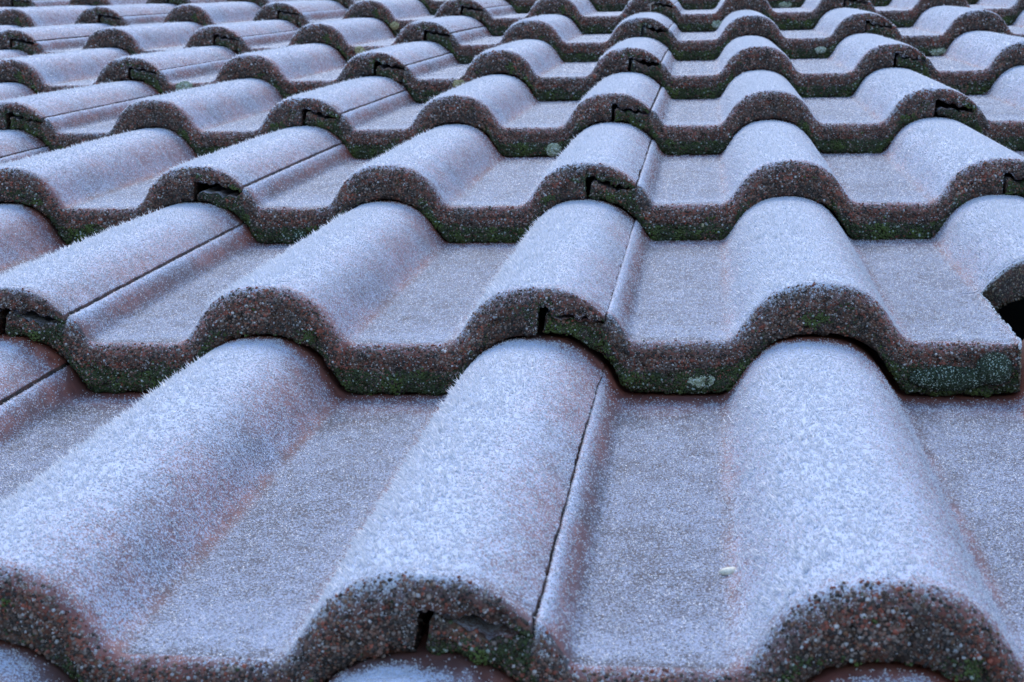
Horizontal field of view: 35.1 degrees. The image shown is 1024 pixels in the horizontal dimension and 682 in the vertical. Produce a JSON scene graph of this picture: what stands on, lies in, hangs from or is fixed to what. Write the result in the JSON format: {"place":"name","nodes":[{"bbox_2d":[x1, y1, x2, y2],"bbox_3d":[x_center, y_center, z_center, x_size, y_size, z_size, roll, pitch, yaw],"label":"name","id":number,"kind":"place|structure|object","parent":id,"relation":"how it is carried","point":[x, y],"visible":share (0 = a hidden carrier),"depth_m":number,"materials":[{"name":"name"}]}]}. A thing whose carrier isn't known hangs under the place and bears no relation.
{"place":"outdoors","nodes":[
{"label":"outdoors","id":0,"kind":"place"},
{"bbox_2d":[357,2,1023,370],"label":"roof deck","id":1,"kind":"structure","parent":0,"point":[1012,314],"depth_m":1.19,"materials":[{"name":"fabric"}]},
{"bbox_2d":[0,49,28,59],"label":"roof tile","id":2,"kind":"object","parent":1,"relation":"on","point":[7,54],"visible":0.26,"depth_m":2.28,"materials":[{"name":"grey concrete"}]},
{"bbox_2d":[0,23,112,49],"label":"roof tile","id":3,"kind":"object","parent":2,"relation":"on","point":[9,34],"visible":0.75,"depth_m":2.40,"materials":[{"name":"grey concrete"}]},
{"bbox_2d":[0,3,177,27],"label":"roof tile","id":4,"kind":"object","parent":3,"relation":"on","point":[30,17],"visible":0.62,"depth_m":2.71,"materials":[{"name":"grey concrete"}]},
{"bbox_2d":[13,0,172,6],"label":"roof tile","id":5,"kind":"object","parent":4,"relation":"on","point":[41,3],"visible":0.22,"depth_m":3.02,"materials":[{"name":"grey concrete"}]},
{"bbox_2d":[0,128,47,157],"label":"roof tile","id":6,"kind":"object","parent":1,"relation":"on","point":[16,141],"visible":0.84,"depth_m":1.57,"materials":[{"name":"grey concrete"}]},
{"bbox_2d":[0,79,160,129],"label":"roof tile","id":7,"kind":"object","parent":6,"relation":"on","point":[21,99],"visible":0.96,"depth_m":1.74,"materials":[{"name":"grey concrete"}]},
{"bbox_2d":[0,45,238,93],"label":"roof tile","id":8,"kind":"object","parent":7,"relation":"on","point":[45,73],"visible":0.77,"depth_m":2.02,"materials":[{"name":"grey concrete"}]},
{"bbox_2d":[11,19,299,55],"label":"roof tile","id":9,"kind":"object","parent":8,"relation":"on","point":[135,39],"visible":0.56,"depth_m":2.34,"materials":[{"name":"grey concrete"}]},
{"bbox_2d":[100,0,347,26],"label":"roof tile","id":10,"kind":"object","parent":9,"relation":"on","point":[207,14],"visible":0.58,"depth_m":2.67,"materials":[{"name":"grey concrete"}]},
{"bbox_2d":[169,0,299,6],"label":"roof tile","id":11,"kind":"object","parent":10,"relation":"on","point":[261,3],"visible":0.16,"depth_m":2.99,"materials":[{"name":"grey concrete"}]},
{"bbox_2d":[0,332,68,404],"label":"roof tile","id":12,"kind":"object","parent":1,"relation":"on","point":[26,362],"visible":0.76,"depth_m":0.88,"materials":[{"name":"grey concrete"}]},
{"bbox_2d":[0,199,244,333],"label":"roof tile","id":13,"kind":"object","parent":12,"relation":"on","point":[46,269],"visible":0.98,"depth_m":1.06,"materials":[{"name":"grey concrete"}]},
{"bbox_2d":[0,124,342,244],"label":"roof tile","id":14,"kind":"object","parent":13,"relation":"on","point":[83,190],"visible":0.88,"depth_m":1.31,"materials":[{"name":"grey concrete"}]},
{"bbox_2d":[10,74,406,157],"bbox_3d":[-0.308,-0.253,1.788,0.336,0.066,0.420,0,12,7],"label":"roof tile","id":15,"kind":"object","parent":14,"relation":"on","point":[211,118],"visible":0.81,"depth_m":1.62,"materials":[{"name":"grey concrete"}]},
{"bbox_2d":[131,40,450,98],"bbox_3d":[-0.268,-0.356,2.124,0.336,0.067,0.422,0,12,7],"label":"roof tile","id":16,"kind":"object","parent":15,"relation":"on","point":[287,71],"visible":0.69,"depth_m":1.95,"materials":[{"name":"grey concrete"}]},
{"bbox_2d":[215,15,485,62],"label":"roof tile","id":17,"kind":"object","parent":16,"relation":"on","point":[349,38],"visible":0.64,"depth_m":2.28,"materials":[{"name":"grey concrete"}]},
{"bbox_2d":[279,0,510,36],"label":"roof tile","id":18,"kind":"object","parent":17,"relation":"on","point":[397,16],"visible":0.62,"depth_m":2.62,"materials":[{"name":"grey concrete"}]},
{"bbox_2d":[332,0,447,14],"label":"roof tile","id":19,"kind":"object","parent":18,"relation":"on","point":[432,6],"visible":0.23,"depth_m":2.93,"materials":[{"name":"grey concrete"}]},
{"bbox_2d":[0,610,516,681],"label":"roof tile","id":20,"kind":"object","parent":1,"relation":"on","point":[19,663],"visible":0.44,"depth_m":0.53,"materials":[{"name":"grey concrete"}]},
{"bbox_2d":[0,317,605,681],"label":"roof tile","id":21,"kind":"object","parent":20,"relation":"on","point":[264,508],"visible":0.98,"depth_m":0.63,"materials":[{"name":"grey concrete"}]},
{"bbox_2d":[5,190,635,395],"bbox_3d":[-0.092,-0.046,1.081,0.336,0.065,0.420,0,12,7],"label":"roof tile","id":22,"kind":"object","parent":21,"relation":"on","point":[392,297],"visible":0.91,"depth_m":0.93,"materials":[{"name":"grey concrete"}]},
{"bbox_2d":[197,117,652,243],"bbox_3d":[-0.050,-0.149,1.417,0.336,0.066,0.421,0,12,7],"label":"roof tile","id":23,"kind":"object","parent":22,"relation":"on","point":[458,182],"visible":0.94,"depth_m":1.24,"materials":[{"name":"grey concrete"}]},
{"bbox_2d":[305,70,661,158],"bbox_3d":[-0.011,-0.252,1.754,0.336,0.066,0.422,0,12,7],"label":"roof tile","id":24,"kind":"object","parent":23,"relation":"on","point":[510,115],"visible":0.97,"depth_m":1.57,"materials":[{"name":"grey concrete"}]},
{"bbox_2d":[376,36,668,102],"bbox_3d":[0.030,-0.356,2.090,0.336,0.066,0.421,0,12,7],"label":"roof tile","id":25,"kind":"object","parent":24,"relation":"on","point":[543,70],"visible":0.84,"depth_m":1.90,"materials":[{"name":"grey concrete"}]},
{"bbox_2d":[426,11,673,63],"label":"roof tile","id":26,"kind":"object","parent":25,"relation":"on","point":[565,37],"visible":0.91,"depth_m":2.23,"materials":[{"name":"grey concrete"}]},
{"bbox_2d":[462,0,677,35],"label":"roof tile","id":27,"kind":"object","parent":26,"relation":"on","point":[586,16],"visible":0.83,"depth_m":2.56,"materials":[{"name":"grey concrete"}]},
{"bbox_2d":[507,0,629,13],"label":"roof tile","id":28,"kind":"object","parent":27,"relation":"on","point":[521,6],"visible":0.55,"depth_m":2.90,"materials":[{"name":"grey concrete"}]},
{"bbox_2d":[805,661,964,681],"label":"roof tile","id":29,"kind":"object","parent":1,"relation":"on","point":[892,671],"visible":0.3,"depth_m":0.51,"materials":[{"name":"grey concrete"}]},
{"bbox_2d":[426,333,1023,681],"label":"roof tile","id":30,"kind":"object","parent":29,"relation":"on","point":[837,501],"visible":0.92,"depth_m":0.61,"materials":[{"name":"grey concrete"}]},
{"bbox_2d":[719,567,735,574],"bbox_3d":[0.081,0.086,0.605,0.008,0.002,0.004,-2,27,1],"label":"bark flake","id":31,"kind":"object","parent":30,"relation":"on","point":[726,570],"visible":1,"depth_m":0.60,"materials":[{"name":"white"}]},
{"bbox_2d":[543,191,1023,397],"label":"roof tile","id":32,"kind":"object","parent":30,"relation":"on","point":[920,316],"visible":1,"depth_m":0.92,"materials":[{"name":"grey concrete"}]},
{"bbox_2d":[589,114,1023,240],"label":"roof tile","id":33,"kind":"object","parent":32,"relation":"on","point":[922,178],"visible":0.97,"depth_m":1.20,"materials":[{"name":"grey concrete"}]},
{"bbox_2d":[614,65,976,154],"bbox_3d":[0.288,-0.251,1.718,0.336,0.066,0.420,0,12,7],"label":"roof tile","id":34,"kind":"object","parent":33,"relation":"on","point":[877,110],"visible":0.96,"depth_m":1.53,"materials":[{"name":"grey concrete"}]},
{"bbox_2d":[631,32,925,99],"bbox_3d":[0.327,-0.353,2.054,0.336,0.066,0.420,0,12,7],"label":"roof tile","id":35,"kind":"object","parent":34,"relation":"on","point":[847,65],"visible":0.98,"depth_m":1.86,"materials":[{"name":"grey concrete"}]},
{"bbox_2d":[643,8,892,60],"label":"roof tile","id":36,"kind":"object","parent":35,"relation":"on","point":[828,33],"visible":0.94,"depth_m":2.20,"materials":[{"name":"grey concrete"}]},
{"bbox_2d":[651,0,867,31],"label":"roof tile","id":37,"kind":"object","parent":36,"relation":"on","point":[807,15],"visible":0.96,"depth_m":2.53,"materials":[{"name":"grey concrete"}]},
{"bbox_2d":[678,0,804,9],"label":"roof tile","id":38,"kind":"object","parent":37,"relation":"on","point":[698,4],"visible":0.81,"depth_m":2.87,"materials":[{"name":"grey concrete"}]},
{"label":"roof tile","id":39,"kind":"object","parent":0,"visible":0},
{"bbox_2d":[1003,150,1023,195],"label":"roof tile","id":40,"kind":"object","parent":39,"relation":"on","point":[1011,185],"visible":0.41,"depth_m":1.17,"materials":[{"name":"grey concrete"}]},
{"bbox_2d":[934,65,1023,150],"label":"roof tile","id":41,"kind":"object","parent":40,"relation":"on","point":[996,115],"visible":0.66,"depth_m":1.55,"materials":[{"name":"grey concrete"}]},
{"bbox_2d":[893,30,1023,94],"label":"roof tile","id":42,"kind":"object","parent":41,"relation":"on","point":[979,62],"visible":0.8,"depth_m":1.84,"materials":[{"name":"grey concrete"}]},
{"bbox_2d":[865,4,1023,55],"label":"roof tile","id":43,"kind":"object","parent":42,"relation":"on","point":[935,31],"visible":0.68,"depth_m":2.17,"materials":[{"name":"grey concrete"}]},
{"bbox_2d":[843,0,1023,27],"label":"roof tile","id":44,"kind":"object","parent":43,"relation":"on","point":[902,13],"visible":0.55,"depth_m":2.50,"materials":[{"name":"grey concrete"}]},
{"bbox_2d":[868,0,977,6],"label":"roof tile","id":45,"kind":"object","parent":44,"relation":"on","point":[878,3],"visible":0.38,"depth_m":2.84,"materials":[{"name":"grey concrete"}]},
{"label":"roof tile","id":46,"kind":"object","parent":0,"visible":0},
{"bbox_2d":[0,0,34,6],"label":"roof tile","id":47,"kind":"object","parent":46,"relation":"on","point":[7,3],"visible":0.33,"depth_m":3.02,"materials":[{"name":"grey concrete"}]}
]}

